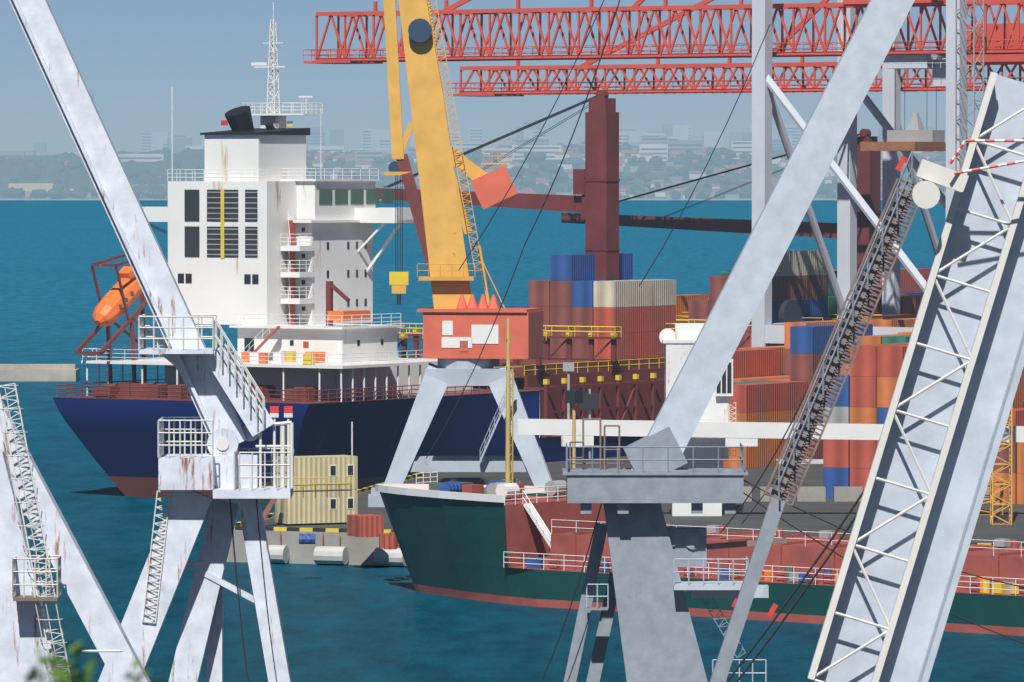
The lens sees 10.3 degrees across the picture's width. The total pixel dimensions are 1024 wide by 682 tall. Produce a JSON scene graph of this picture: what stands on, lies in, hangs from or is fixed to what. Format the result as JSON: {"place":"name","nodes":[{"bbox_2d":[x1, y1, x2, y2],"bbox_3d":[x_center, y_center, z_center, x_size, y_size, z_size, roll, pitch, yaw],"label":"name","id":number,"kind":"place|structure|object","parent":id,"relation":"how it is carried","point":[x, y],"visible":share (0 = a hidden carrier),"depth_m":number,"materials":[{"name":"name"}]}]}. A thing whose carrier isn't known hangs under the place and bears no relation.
{"place":"outdoors","nodes":[
{"label":"outdoors","id":0,"kind":"place"},
{"bbox_2d":[24,632,164,681],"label":"tree foliage","id":1,"kind":"object","parent":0,"point":[60,674],"visible":1,"depth_m":13.99,"materials":[{"name":"green plant"}]},
{"bbox_2d":[0,155,945,199],"bbox_3d":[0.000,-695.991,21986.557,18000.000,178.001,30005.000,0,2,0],"label":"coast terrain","id":2,"kind":"structure","parent":0,"point":[389,180],"depth_m":7467.30,"materials":[{"name":"grey"}]},
{"bbox_2d":[0,143,945,199],"bbox_3d":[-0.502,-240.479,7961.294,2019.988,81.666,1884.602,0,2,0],"label":"hills","id":3,"kind":"structure","parent":2,"relation":"on","point":[75,176],"depth_m":7456.21,"materials":[{"name":"grey"}]},
{"bbox_2d":[0,94,968,198],"bbox_3d":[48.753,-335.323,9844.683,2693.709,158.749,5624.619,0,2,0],"label":"city buildings","id":4,"kind":"structure","parent":2,"relation":"on","point":[675,139],"depth_m":8071.84,"materials":[{"name":"concrete"}]},
{"bbox_2d":[0,200,1023,681],"bbox_3d":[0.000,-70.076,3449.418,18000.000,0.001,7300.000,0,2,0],"label":"sea water","id":5,"kind":"structure","parent":0,"point":[364,624],"depth_m":496.96,"materials":[{"name":"blue liquid"}]},
{"bbox_2d":[0,364,79,380],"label":"breakwater","id":6,"kind":"object","parent":5,"relation":"in","point":[39,372],"visible":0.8,"depth_m":831.48,"materials":[{"name":"concrete"}]},
{"bbox_2d":[53,389,642,500],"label":"ship hull","id":7,"kind":"object","parent":5,"relation":"on","point":[117,436],"visible":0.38,"depth_m":529.66,"materials":[{"name":"blue metal"}]},
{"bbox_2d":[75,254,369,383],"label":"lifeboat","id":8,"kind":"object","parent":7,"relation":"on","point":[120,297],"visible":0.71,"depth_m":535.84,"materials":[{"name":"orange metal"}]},
{"bbox_2d":[56,2,487,403],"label":"ship superstructure","id":9,"kind":"object","parent":7,"relation":"on","point":[267,239],"visible":0.9,"depth_m":539.54,"materials":[{"name":"white paint"}]},
{"bbox_2d":[375,90,881,315],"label":"ship deck cranes","id":10,"kind":"object","parent":7,"relation":"on","point":[595,205],"visible":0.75,"depth_m":578.15},
{"bbox_2d":[227,456,1023,565],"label":"quay","id":11,"kind":"structure","parent":5,"relation":"in","point":[334,544],"depth_m":450.24,"materials":[{"name":"concrete"}]},
{"bbox_2d":[263,422,399,549],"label":"pier office cabins","id":12,"kind":"object","parent":11,"relation":"on","point":[325,489],"visible":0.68,"depth_m":448.05,"materials":[{"name":"yellow metal"}]},
{"bbox_2d":[368,0,551,506],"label":"harbor crane","id":13,"kind":"object","parent":11,"relation":"on","point":[458,322],"visible":0.98,"depth_m":476.72,"materials":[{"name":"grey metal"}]},
{"bbox_2d":[303,0,1023,346],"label":"gantry crane","id":14,"kind":"object","parent":11,"relation":"on","point":[947,66],"visible":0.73,"depth_m":579.02,"materials":[{"name":"red metal"}]},
{"bbox_2d":[448,0,1023,314],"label":"gantry crane","id":15,"kind":"object","parent":11,"relation":"on","point":[891,290],"visible":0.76,"depth_m":611.99,"materials":[{"name":"red metal"}]},
{"bbox_2d":[518,323,1023,515],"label":"superstructure","id":16,"kind":"object","parent":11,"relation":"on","point":[716,426],"visible":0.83,"depth_m":457.55,"materials":[{"name":"paint"}]},
{"bbox_2d":[722,314,1023,524],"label":"shipping containers","id":17,"kind":"object","parent":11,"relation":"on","point":[770,383],"visible":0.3,"depth_m":486.13,"materials":[{"name":"red metal"}]},
{"bbox_2d":[375,318,1023,635],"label":"coaster ship","id":18,"kind":"object","parent":5,"relation":"on","point":[508,539],"visible":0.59,"depth_m":397.56,"materials":[{"name":"green metal"}]},
{"bbox_2d":[0,0,1023,154],"label":"sky","id":19,"kind":"structure","parent":0,"point":[128,54],"materials":[{"name":"blue"}]},
{"bbox_2d":[387,312,878,436],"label":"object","id":20,"kind":"object","parent":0,"point":[629,389],"visible":0.11,"depth_m":565.30,"materials":[{"name":"brown metal"}]},
{"bbox_2d":[507,250,930,358],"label":"shipping containers","id":21,"kind":"object","parent":20,"relation":"on","point":[572,291],"visible":0.41,"depth_m":574.33,"materials":[{"name":"red metal"}]},
{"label":"quay ground","id":22,"kind":"structure","parent":0,"visible":0},
{"bbox_2d":[0,383,149,681],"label":"crane","id":23,"kind":"object","parent":22,"relation":"on","point":[24,619],"visible":0.95,"depth_m":168.60,"materials":[{"name":"white metal"}]},
{"bbox_2d":[9,0,293,681],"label":"crane","id":24,"kind":"object","parent":22,"relation":"on","point":[217,382],"visible":1,"depth_m":199.25,"materials":[{"name":"white metal"}]},
{"bbox_2d":[229,0,1023,681],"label":"cables","id":25,"kind":"object","parent":24,"relation":"attached to","point":[601,504],"visible":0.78,"depth_m":200.02,"materials":[{"name":"black metal"}]},
{"bbox_2d":[562,0,914,681],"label":"crane","id":26,"kind":"object","parent":22,"relation":"on","point":[650,553],"visible":0.87,"depth_m":259.61,"materials":[{"name":"grey metal"}]},
{"bbox_2d":[710,72,1023,681],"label":"crane boom","id":27,"kind":"object","parent":22,"relation":"on","point":[924,492],"visible":1,"depth_m":170.78,"materials":[{"name":"white metal"}]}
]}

